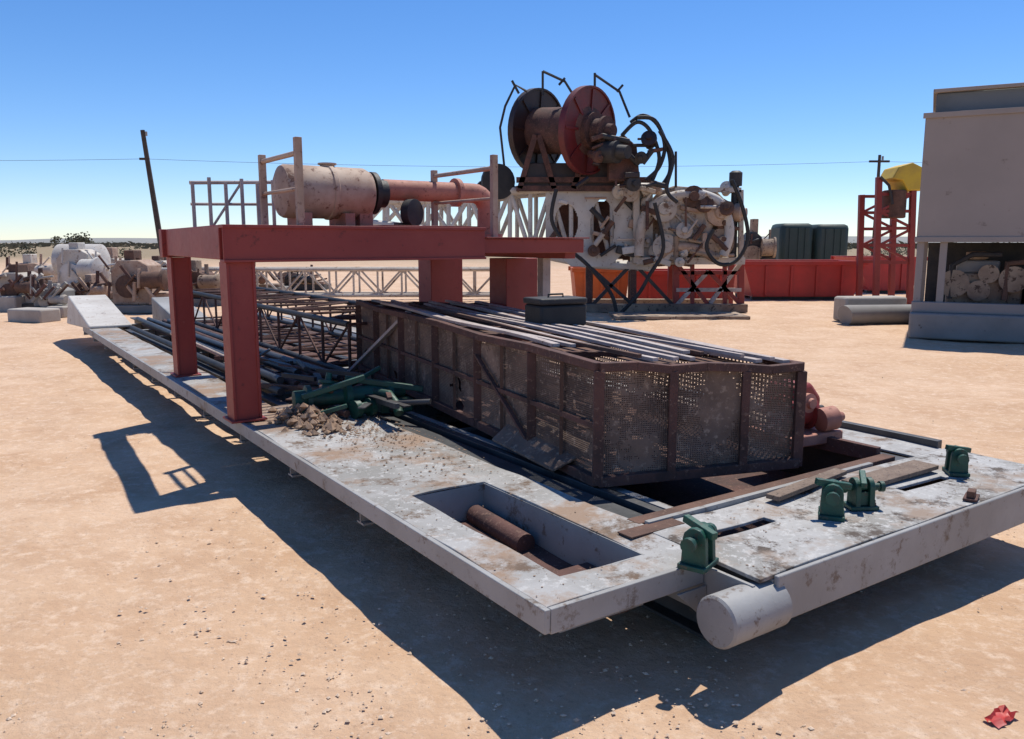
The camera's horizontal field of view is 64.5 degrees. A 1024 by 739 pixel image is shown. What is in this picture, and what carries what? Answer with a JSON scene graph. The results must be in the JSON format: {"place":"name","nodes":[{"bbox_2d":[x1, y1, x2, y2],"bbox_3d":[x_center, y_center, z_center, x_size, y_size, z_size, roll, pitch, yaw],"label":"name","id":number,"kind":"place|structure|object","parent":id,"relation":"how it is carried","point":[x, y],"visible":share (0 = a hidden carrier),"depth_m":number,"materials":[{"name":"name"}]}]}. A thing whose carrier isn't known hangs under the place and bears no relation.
{"place":"outdoors","nodes":[
{"label":"outdoors","id":0,"kind":"place"},
{"bbox_2d":[70,271,112,302],"bbox_3d":[-12.038,-2.416,23.983,1.568,1.052,1.463,0,9,0],"label":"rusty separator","id":1,"kind":"object","parent":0,"point":[92,284],"visible":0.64,"depth_m":23.38,"materials":[{"name":"metal"}]},
{"bbox_2d":[106,247,123,272],"bbox_3d":[-15.126,-3.859,31.217,2.277,1.665,1.723,0,9,0],"label":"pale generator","id":2,"kind":"object","parent":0,"point":[113,252],"visible":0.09,"depth_m":30.99,"materials":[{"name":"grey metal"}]},
{"bbox_2d":[152,256,168,290],"bbox_3d":[-12.090,-3.260,28.269,1.557,1.396,1.735,0,9,0],"label":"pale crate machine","id":3,"kind":"object","parent":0,"point":[161,261],"visible":0.09,"depth_m":28.04,"materials":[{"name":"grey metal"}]},
{"bbox_2d":[255,262,287,289],"bbox_3d":[-9.739,-3.479,30.341,2.479,1.186,1.573,0,9,0],"label":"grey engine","id":4,"kind":"object","parent":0,"point":[261,281],"visible":0.12,"depth_m":29.98,"materials":[{"name":"metal"}]},
{"bbox_2d":[267,265,328,289],"bbox_3d":[-8.431,-3.700,32.367,2.316,0.997,1.500,0,9,0],"label":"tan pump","id":5,"kind":"object","parent":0,"point":[285,277],"visible":0.57,"depth_m":31.89,"materials":[{"name":"metal"}]},
{"bbox_2d":[0,243,1023,738],"bbox_3d":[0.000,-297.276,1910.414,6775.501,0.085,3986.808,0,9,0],"label":"ground","id":6,"kind":"structure","parent":0,"point":[82,523],"depth_m":4.18,"materials":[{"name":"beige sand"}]},
{"bbox_2d":[0,243,16,256],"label":"shrub","id":7,"kind":"object","parent":6,"relation":"on","point":[8,250],"visible":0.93,"depth_m":105.47,"materials":[{"name":"green plant"}]},
{"bbox_2d":[0,296,25,311],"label":"concrete block","id":8,"kind":"object","parent":6,"relation":"on","point":[8,302],"depth_m":21.86,"materials":[{"name":"grey concrete"}]},
{"bbox_2d":[0,262,53,307],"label":"scrapped compressor","id":9,"kind":"object","parent":6,"relation":"on","point":[15,280],"visible":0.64,"depth_m":22.02,"materials":[{"name":"metal"}]},
{"bbox_2d":[17,242,38,253],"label":"shrub","id":10,"kind":"object","parent":6,"relation":"on","point":[28,251],"visible":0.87,"depth_m":116.78,"materials":[{"name":"green plant"}]},
{"bbox_2d":[2,254,56,283],"bbox_3d":[-19.526,-4.051,33.276,2.265,1.408,1.596,0,9,0],"label":"tan gearbox","id":11,"kind":"object","parent":6,"relation":"on","point":[31,262],"visible":0.46,"depth_m":32.93,"materials":[{"name":"metal"}]},
{"bbox_2d":[7,307,60,322],"bbox_3d":[-11.398,-1.292,19.337,1.000,0.330,0.600,3,9,17],"label":"concrete block","id":12,"kind":"object","parent":6,"relation":"on","point":[33,315],"depth_m":19.09,"materials":[{"name":"grey concrete"}]},
{"bbox_2d":[30,274,74,307],"bbox_3d":[-11.851,-1.996,21.295,1.179,1.054,1.505,0,9,0],"label":"pump","id":13,"kind":"object","parent":6,"relation":"on","point":[44,295],"visible":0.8,"depth_m":20.75,"materials":[{"name":"metal"}]},
{"bbox_2d":[46,305,67,317],"bbox_3d":[-11.432,-1.478,20.656,0.500,0.290,0.600,2,9,13],"label":"concrete block","id":14,"kind":"object","parent":6,"relation":"on","point":[63,310],"depth_m":20.38,"materials":[{"name":"grey concrete"}]},
{"bbox_2d":[50,231,93,243],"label":"tree","id":15,"kind":"object","parent":6,"relation":"on","point":[80,239],"visible":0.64,"depth_m":93.23,"materials":[{"name":"green plant"}]},
{"bbox_2d":[51,244,110,274],"bbox_3d":[-15.269,-3.548,28.798,1.750,1.800,1.200,0,9,0],"label":"white tank","id":16,"kind":"object","parent":6,"relation":"on","point":[101,249],"visible":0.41,"depth_m":28.37,"materials":[{"name":"metal"}]},
{"bbox_2d":[56,243,114,293],"bbox_3d":[-14.170,-3.320,27.176,2.371,1.852,1.876,0,9,0],"label":"white pump unit","id":17,"kind":"object","parent":6,"relation":"on","point":[74,261],"visible":0.57,"depth_m":26.92,"materials":[{"name":"metal"}]},
{"bbox_2d":[118,244,135,257],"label":"shrub","id":18,"kind":"object","parent":6,"relation":"on","point":[123,251],"visible":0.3,"depth_m":95.14,"materials":[{"name":"green plant"}]},
{"bbox_2d":[98,250,168,312],"bbox_3d":[-10.005,-2.399,21.941,1.872,1.650,1.505,0,9,0],"label":"brown pump unit","id":19,"kind":"object","parent":6,"relation":"on","point":[138,282],"visible":0.8,"depth_m":21.52,"materials":[{"name":"grey metal"}]},
{"bbox_2d":[139,130,165,259],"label":"utility pole","id":20,"kind":"object","parent":6,"relation":"on","point":[144,134],"visible":0.86,"depth_m":58.53,"materials":[{"name":"brown wood"}]},
{"bbox_2d":[0,159,117,160],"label":"overhead wire","id":21,"kind":"object","parent":20,"relation":"attached to","point":[40,160],"visible":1,"depth_m":57.85,"materials":[{"name":"metal"}]},
{"bbox_2d":[191,260,220,305],"bbox_3d":[-9.217,-2.623,24.390,1.712,1.335,1.595,0,9,0],"label":"brown engine","id":22,"kind":"object","parent":6,"relation":"on","point":[205,278],"visible":0.35,"depth_m":23.98,"materials":[{"name":"grey metal"}]},
{"bbox_2d":[161,267,489,296],"bbox_3d":[-5.059,-2.855,26.376,12.349,0.940,1.120,0,9,0],"label":"lattice boom","id":23,"kind":"object","parent":6,"relation":"on","point":[336,292],"visible":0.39,"depth_m":25.89,"materials":[{"name":"white metal"}]},
{"bbox_2d":[0,240,1021,249],"bbox_3d":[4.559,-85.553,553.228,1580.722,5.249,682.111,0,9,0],"label":"scrub","id":24,"kind":"object","parent":6,"relation":"on","point":[12,245],"visible":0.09,"depth_m":276.93,"materials":[{"name":"green plant"}]},
{"bbox_2d":[67,295,1023,649],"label":"steel skid","id":25,"kind":"object","parent":6,"relation":"on","point":[527,519],"visible":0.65,"depth_m":4.36,"materials":[{"name":"grey paint"}]},
{"bbox_2d":[130,326,284,395],"bbox_3d":[-4.127,-0.232,10.271,0.074,0.072,6.952,-6,11,-35],"label":"drill pipe","id":26,"kind":"object","parent":25,"relation":"on","point":[277,390],"visible":0.68,"depth_m":9.45,"materials":[{"name":"metal"}]},
{"bbox_2d":[261,383,318,390],"bbox_3d":[-2.137,0.163,7.569,0.852,0.054,0.040,4,10,27],"label":"scrap bar","id":27,"kind":"object","parent":26,"relation":"on","point":[283,386],"visible":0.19,"depth_m":7.54,"materials":[{"name":"metal"}]},
{"bbox_2d":[281,373,316,380],"bbox_3d":[-1.979,0.069,7.532,0.409,0.046,0.040,5,10,29],"label":"scrap bar","id":28,"kind":"object","parent":27,"relation":"on","point":[299,376],"visible":1,"depth_m":7.50,"materials":[{"name":"metal"}]},
{"bbox_2d":[136,317,283,383],"bbox_3d":[-4.302,-0.383,10.785,0.074,0.072,7.548,-6,11,-33],"label":"drill pipe","id":29,"kind":"object","parent":25,"relation":"on","point":[276,378],"visible":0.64,"depth_m":9.66,"materials":[{"name":"grey metal"}]},
{"bbox_2d":[214,356,269,360],"bbox_3d":[-2.867,-0.117,8.606,0.695,0.060,0.040,3,9,20],"label":"scrap bar","id":30,"kind":"object","parent":29,"relation":"on","point":[218,357],"visible":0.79,"depth_m":8.67,"materials":[{"name":"grey metal"}]},
{"bbox_2d":[164,327,272,370],"bbox_3d":[-3.760,-0.244,10.347,0.074,0.072,6.659,-6,11,-33],"label":"drill pipe","id":31,"kind":"object","parent":25,"relation":"on","point":[212,346],"visible":0.18,"depth_m":10.50,"materials":[{"name":"metal"}]},
{"bbox_2d":[146,317,300,374],"bbox_3d":[-4.165,-0.410,10.959,0.074,0.072,7.036,-6,11,-35],"label":"drill pipe","id":32,"kind":"object","parent":31,"relation":"on","point":[221,346],"visible":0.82,"depth_m":10.31,"materials":[{"name":"grey metal"}]},
{"bbox_2d":[259,348,270,356],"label":"scrap bar","id":33,"kind":"object","parent":32,"relation":"on","point":[264,352],"visible":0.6,"depth_m":8.85,"materials":[{"name":"grey metal"}]},
{"bbox_2d":[261,357,290,364],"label":"scrap bar","id":34,"kind":"object","parent":32,"relation":"on","point":[274,361],"visible":0.66,"depth_m":8.36,"materials":[{"name":"grey metal"}]},
{"bbox_2d":[270,359,292,364],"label":"scrap bar","id":35,"kind":"object","parent":32,"relation":"on","point":[290,362],"visible":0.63,"depth_m":8.45,"materials":[{"name":"grey metal"}]},
{"bbox_2d":[280,357,288,363],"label":"scrap bar","id":36,"kind":"object","parent":32,"relation":"on","point":[284,359],"visible":0.56,"depth_m":8.50,"materials":[{"name":"metal"}]},
{"bbox_2d":[296,359,308,371],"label":"scrap bar","id":37,"kind":"object","parent":32,"relation":"on","point":[304,367],"visible":0.98,"depth_m":7.88,"materials":[{"name":"metal"}]},
{"bbox_2d":[278,364,301,368],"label":"scrap bar","id":38,"kind":"object","parent":37,"relation":"on","point":[292,366],"visible":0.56,"depth_m":7.92,"materials":[{"name":"grey metal"}]},
{"bbox_2d":[142,323,300,384],"bbox_3d":[-4.048,-0.305,10.511,0.074,0.072,7.081,-6,11,-34],"label":"drill pipe","id":39,"kind":"object","parent":25,"relation":"on","point":[288,381],"visible":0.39,"depth_m":8.00,"materials":[{"name":"grey metal"}]},
{"bbox_2d":[170,332,223,355],"bbox_3d":[-3.320,-0.215,8.873,0.951,0.378,0.040,2,9,16],"label":"thin rod","id":40,"kind":"object","parent":39,"relation":"on","point":[208,349],"visible":0.45,"depth_m":8.86,"materials":[{"name":"grey metal"}]},
{"bbox_2d":[290,382,317,385],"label":"scrap bar","id":41,"kind":"object","parent":39,"relation":"on","point":[313,384],"visible":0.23,"depth_m":7.57,"materials":[{"name":"grey metal"}]},
{"bbox_2d":[162,319,311,375],"bbox_3d":[-3.975,-0.372,10.942,0.074,0.072,7.070,-6,11,-33],"label":"drill pipe","id":42,"kind":"object","parent":25,"relation":"on","point":[210,337],"visible":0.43,"depth_m":11.24,"materials":[{"name":"grey metal"}]},
{"bbox_2d":[195,326,326,368],"bbox_3d":[-3.770,-0.384,11.019,0.074,0.072,6.584,-6,11,-34],"label":"drill pipe","id":43,"kind":"object","parent":25,"relation":"on","point":[261,347],"depth_m":9.73,"materials":[{"name":"grey metal"}]},
{"bbox_2d":[193,286,385,372],"bbox_3d":[-3.409,-0.777,12.136,1.370,0.590,7.918,-6,11,-34],"label":"dark lattice section","id":44,"kind":"object","parent":25,"relation":"on","point":[280,299],"visible":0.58,"depth_m":10.99,"materials":[{"name":"metal"}]},
{"bbox_2d":[297,384,318,389],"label":"scrap bar","id":45,"kind":"object","parent":25,"relation":"on","point":[300,386],"visible":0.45,"depth_m":7.41,"materials":[{"name":"metal"}]},
{"bbox_2d":[267,403,351,437],"bbox_3d":[-1.615,0.350,6.372,0.583,0.213,1.221,-4,10,-22],"label":"rubble heap","id":46,"kind":"object","parent":25,"relation":"on","point":[312,422],"visible":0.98,"depth_m":6.20,"materials":[{"name":"brown stone"}]},
{"bbox_2d":[318,405,349,417],"bbox_3d":[-1.566,0.296,6.676,0.662,0.116,0.063,8,12,40],"label":"scrap bar","id":47,"kind":"object","parent":25,"relation":"on","point":[345,413],"visible":0.48,"depth_m":6.49,"materials":[{"name":"metal"}]},
{"bbox_2d":[316,368,373,378],"bbox_3d":[-1.559,0.036,7.542,0.698,0.041,0.040,6,11,32],"label":"scrap bar","id":48,"kind":"object","parent":25,"relation":"on","point":[335,372],"visible":0.9,"depth_m":7.54,"materials":[{"name":"metal"}]},
{"bbox_2d":[292,366,423,418],"bbox_3d":[-1.250,0.202,6.615,1.078,0.355,0.611,-4,10,-26],"label":"pile of green scrap metal","id":49,"kind":"object","parent":25,"relation":"on","point":[346,394],"visible":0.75,"depth_m":6.57,"materials":[{"name":"metal"}]},
{"bbox_2d":[358,403,371,408],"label":"scrap bar","id":50,"kind":"object","parent":49,"relation":"on","point":[364,406],"visible":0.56,"depth_m":6.40,"materials":[{"name":"grey metal"}]},
{"bbox_2d":[375,399,399,408],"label":"scrap bar","id":51,"kind":"object","parent":50,"relation":"on","point":[391,404],"visible":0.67,"depth_m":6.25,"materials":[{"name":"grey metal"}]},
{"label":"scrap bar","id":52,"kind":"object","parent":49,"relation":"on","visible":0},
{"bbox_2d":[365,394,410,407],"bbox_3d":[-1.050,0.234,6.492,0.060,0.032,0.893,-6,11,-35],"label":"scrap bar","id":53,"kind":"object","parent":52,"relation":"on","point":[404,405],"visible":0.56,"depth_m":6.46,"materials":[{"name":"metal"}]},
{"bbox_2d":[386,392,392,399],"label":"scrap bar","id":54,"kind":"object","parent":53,"relation":"on","point":[389,396],"visible":0.78,"depth_m":6.46,"materials":[{"name":"metal"}]},
{"bbox_2d":[159,224,589,423],"bbox_3d":[-1.498,-0.689,8.437,3.700,1.550,3.010,-6,11,-34],"label":"red steel frame","id":55,"kind":"object","parent":25,"relation":"on","point":[438,253],"visible":0.92,"depth_m":6.96,"materials":[{"name":"paint"}]},
{"bbox_2d":[189,177,275,226],"bbox_3d":[-3.001,-1.783,8.756,0.892,0.547,0.070,-6,11,-34],"label":"pale railing","id":56,"kind":"object","parent":55,"relation":"on","point":[227,203],"visible":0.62,"depth_m":8.70,"materials":[{"name":"grey metal"}]},
{"bbox_2d":[258,137,304,224],"bbox_3d":[-1.968,-1.566,6.881,0.056,0.695,0.966,-6,11,-34],"label":"guard rail","id":57,"kind":"object","parent":55,"relation":"on","point":[296,154],"visible":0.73,"depth_m":6.57,"materials":[{"name":"beige metal"}]},
{"bbox_2d":[272,162,389,225],"bbox_3d":[-1.756,-1.702,7.933,1.110,0.611,0.524,-6,11,-34],"label":"horizontal tank","id":58,"kind":"object","parent":55,"relation":"on","point":[339,196],"visible":0.84,"depth_m":7.75,"materials":[{"name":"beige metal"}]},
{"bbox_2d":[394,199,423,224],"bbox_3d":[-1.031,-1.600,8.310,0.291,0.290,0.232,-6,11,-34],"label":"blower","id":59,"kind":"object","parent":55,"relation":"on","point":[411,212],"visible":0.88,"depth_m":8.23,"materials":[{"name":"metal"}]},
{"bbox_2d":[381,178,501,236],"bbox_3d":[-0.725,-1.724,8.646,1.430,0.628,0.340,-6,11,-34],"label":"rusty pipe run","id":60,"kind":"object","parent":55,"relation":"on","point":[432,191],"visible":0.69,"depth_m":8.54,"materials":[{"name":"metal"}]},
{"bbox_2d":[430,154,497,236],"bbox_3d":[-0.495,-1.703,8.103,0.056,0.763,1.206,-6,11,-34],"label":"guard rail","id":61,"kind":"object","parent":55,"relation":"on","point":[492,168],"visible":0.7,"depth_m":7.68,"materials":[{"name":"metal"}]},
{"bbox_2d":[398,399,431,404],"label":"scrap bar","id":62,"kind":"object","parent":25,"relation":"on","point":[420,402],"visible":0.62,"depth_m":6.36,"materials":[{"name":"grey metal"}]},
{"bbox_2d":[355,299,806,487],"bbox_3d":[0.027,-0.077,6.953,1.510,0.810,5.065,-4,10,-27],"label":"rusty basket","id":63,"kind":"object","parent":25,"relation":"on","point":[569,421],"visible":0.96,"depth_m":5.15,"materials":[{"name":"metal"}]},
{"bbox_2d":[347,311,410,371],"bbox_3d":[-1.351,-0.248,8.084,0.055,0.757,1.241,-7,11,-39],"label":"steel bar","id":64,"kind":"object","parent":63,"relation":"in","point":[372,348],"visible":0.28,"depth_m":8.09,"materials":[{"name":"grey metal"}]},
{"bbox_2d":[523,293,586,325],"bbox_3d":[0.356,-0.497,6.702,0.450,0.268,0.300,-5,10,-28],"label":"black box","id":65,"kind":"object","parent":63,"relation":"on","point":[562,309],"visible":0.93,"depth_m":6.59,"materials":[{"name":"metal"}]},
{"bbox_2d":[248,395,1023,595],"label":"rust flakes","id":66,"kind":"object","parent":25,"relation":"on","point":[398,431],"visible":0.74,"depth_m":5.68,"materials":[{"name":"brown metal"}]},
{"bbox_2d":[677,514,718,573],"bbox_3d":[0.816,0.756,3.535,0.182,0.205,0.257,6,11,35],"label":"green clevis","id":67,"kind":"object","parent":25,"relation":"on","point":[697,547],"visible":1,"depth_m":3.48,"materials":[{"name":"metal"}]},
{"bbox_2d":[749,378,844,448],"bbox_3d":[2.043,0.298,5.802,0.532,0.416,0.489,-5,10,-28],"label":"red winch","id":68,"kind":"object","parent":25,"relation":"on","point":[822,423],"visible":0.46,"depth_m":5.70,"materials":[{"name":"paint"}]},
{"bbox_2d":[766,468,846,500],"bbox_3d":[1.696,0.653,4.638,0.766,0.028,0.080,-8,12,-41],"label":"wood plank","id":69,"kind":"object","parent":25,"relation":"on","point":[788,491],"visible":0.99,"depth_m":4.56,"materials":[{"name":"brown wood"}]},
{"bbox_2d":[814,477,851,521],"bbox_3d":[1.651,0.655,4.176,0.182,0.205,0.257,3,9,20],"label":"green clevis","id":70,"kind":"object","parent":25,"relation":"on","point":[831,507],"visible":1,"depth_m":4.12,"materials":[{"name":"metal"}]},
{"bbox_2d":[843,470,885,510],"bbox_3d":[1.860,0.644,4.310,0.233,0.185,0.165,-1,9,-4],"label":"green clevis","id":71,"kind":"object","parent":25,"relation":"on","point":[861,495],"visible":0.94,"depth_m":4.28,"materials":[{"name":"metal"}]},
{"bbox_2d":[841,460,938,484],"bbox_3d":[2.259,0.624,4.827,0.759,0.028,0.160,-6,11,-34],"label":"wood plank","id":72,"kind":"object","parent":25,"relation":"on","point":[899,472],"visible":0.65,"depth_m":4.84,"materials":[{"name":"brown wood"}]},
{"bbox_2d":[942,444,971,476],"bbox_3d":[2.717,0.544,4.950,0.165,0.185,0.233,2,9,10],"label":"green clevis","id":73,"kind":"object","parent":25,"relation":"on","point":[957,460],"visible":1,"depth_m":4.90,"materials":[{"name":"metal"}]},
{"bbox_2d":[962,488,979,502],"bbox_3d":[2.531,0.685,4.463,0.070,0.050,0.140,6,11,35],"label":"rusty bracket","id":74,"kind":"object","parent":25,"relation":"on","point":[970,495],"visible":1,"depth_m":4.42,"materials":[{"name":"metal"}]},
{"bbox_2d":[373,70,749,312],"bbox_3d":[1.252,-4.535,21.731,10.374,6.609,3.457,0,9,0],"label":"drilling rig","id":75,"kind":"object","parent":6,"relation":"on","point":[636,224],"visible":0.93,"depth_m":21.25,"materials":[{"name":"white paint"}]},
{"bbox_2d":[568,266,627,298],"bbox_3d":[2.805,-2.776,26.216,1.863,1.073,1.780,0,9,0],"label":"orange bin","id":76,"kind":"object","parent":6,"relation":"on","point":[578,278],"visible":0.59,"depth_m":25.38,"materials":[{"name":"metal"}]},
{"bbox_2d":[608,312,749,319],"bbox_3d":[4.142,-1.351,20.329,3.300,0.080,1.300,0,9,0],"label":"ground plate","id":77,"kind":"object","parent":6,"relation":"on","point":[675,315],"visible":1,"depth_m":19.91,"materials":[{"name":"grey metal"}]},
{"bbox_2d":[637,269,734,298],"bbox_3d":[5.316,-2.668,25.727,3.190,1.011,1.780,0,9,0],"label":"red bin","id":78,"kind":"object","parent":6,"relation":"on","point":[658,277],"visible":0.37,"depth_m":24.90,"materials":[{"name":"metal"}]},
{"bbox_2d":[744,219,776,258],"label":"dark engine","id":79,"kind":"object","parent":6,"relation":"on","point":[758,247],"visible":0.58,"depth_m":41.64,"materials":[{"name":"metal"}]},
{"bbox_2d":[771,223,812,258],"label":"dark tank","id":80,"kind":"object","parent":6,"relation":"on","point":[794,240],"visible":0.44,"depth_m":43.49,"materials":[{"name":"metal"}]},
{"bbox_2d":[727,259,868,299],"bbox_3d":[9.494,-3.070,27.486,4.098,1.262,2.380,0,9,0],"label":"red bin","id":81,"kind":"object","parent":6,"relation":"on","point":[798,279],"visible":0.76,"depth_m":26.37,"materials":[{"name":"metal"}]},
{"bbox_2d":[811,224,848,258],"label":"dark tank","id":82,"kind":"object","parent":6,"relation":"on","point":[829,241],"visible":0.42,"depth_m":43.49,"materials":[{"name":"metal"}]},
{"bbox_2d":[833,296,906,320],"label":"sill block","id":83,"kind":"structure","parent":6,"relation":"on","point":[839,301],"depth_m":18.95,"materials":[{"name":"concrete"}]},
{"bbox_2d":[838,304,910,324],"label":"round ended beam","id":84,"kind":"structure","parent":6,"relation":"on","point":[869,314],"depth_m":18.47,"materials":[{"name":"grey metal"}]},
{"bbox_2d":[869,155,889,255],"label":"utility pole","id":85,"kind":"object","parent":6,"relation":"on","point":[879,161],"visible":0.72,"depth_m":64.21,"materials":[{"name":"brown wood"}]},
{"bbox_2d":[157,159,871,166],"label":"overhead wire","id":86,"kind":"object","parent":85,"relation":"attached to","point":[472,166],"visible":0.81,"depth_m":60.77,"materials":[{"name":"metal"}]},
{"bbox_2d":[831,256,927,292],"bbox_3d":[13.938,-3.648,30.938,2.708,1.336,2.380,0,9,0],"label":"red bin","id":87,"kind":"object","parent":6,"relation":"on","point":[900,277],"visible":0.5,"depth_m":29.84,"materials":[{"name":"metal"}]},
{"bbox_2d":[896,248,906,255],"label":"shrub","id":88,"kind":"object","parent":6,"relation":"on","point":[900,251],"visible":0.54,"depth_m":104.95,"materials":[{"name":"green plant"}]},
{"bbox_2d":[908,82,1023,342],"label":"grey control house","id":89,"kind":"structure","parent":6,"relation":"on","point":[972,183],"depth_m":15.31,"materials":[{"name":"metal"}]},
{"bbox_2d":[944,251,1023,303],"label":"engine","id":90,"kind":"object","parent":89,"relation":"on","point":[975,277],"visible":0.9,"depth_m":15.84,"materials":[{"name":"grey metal"}]},
{"bbox_2d":[985,705,1017,727],"bbox_3d":[1.909,1.346,3.166,0.152,0.036,0.075,-6,11,-34],"label":"red scrap","id":91,"kind":"object","parent":6,"relation":"on","point":[998,716],"visible":1,"depth_m":3.17,"materials":[{"name":"paint"}]},
{"bbox_2d":[0,236,1023,242],"bbox_3d":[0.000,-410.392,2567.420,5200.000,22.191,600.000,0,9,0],"label":"hills","id":92,"kind":"structure","parent":0,"point":[852,239],"depth_m":2378.31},
{"bbox_2d":[0,0,1023,239],"label":"sky","id":93,"kind":"structure","parent":0,"point":[417,88],"materials":[{"name":"blue"}]},
{"bbox_2d":[855,163,921,303],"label":"red lattice tower","id":94,"kind":"structure","parent":0,"point":[902,182],"depth_m":24.17,"materials":[{"name":"metal"}]},
{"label":"drill pipe","id":95,"kind":"object","parent":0,"visible":0},
{"bbox_2d":[167,319,343,380],"bbox_3d":[-3.686,-0.365,10.670,0.074,0.072,7.016,-6,11,-35],"label":"drill pipe","id":96,"kind":"object","parent":95,"relation":"on","point":[274,355],"visible":0.43,"depth_m":9.28,"materials":[{"name":"grey metal"}]},
{"bbox_2d":[301,369,344,380],"bbox_3d":[-1.879,0.058,8.048,0.699,0.058,0.042,8,12,41],"label":"scrap bar","id":97,"kind":"object","parent":95,"relation":"on","point":[323,375],"visible":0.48,"depth_m":8.04,"materials":[{"name":"grey metal"}]},
{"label":"scrap bar","id":98,"kind":"object","parent":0,"visible":0},
{"bbox_2d":[313,373,322,385],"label":"scrap bar","id":99,"kind":"object","parent":98,"relation":"on","point":[318,376],"visible":0.56,"depth_m":7.67,"materials":[{"name":"grey metal"}]}
]}

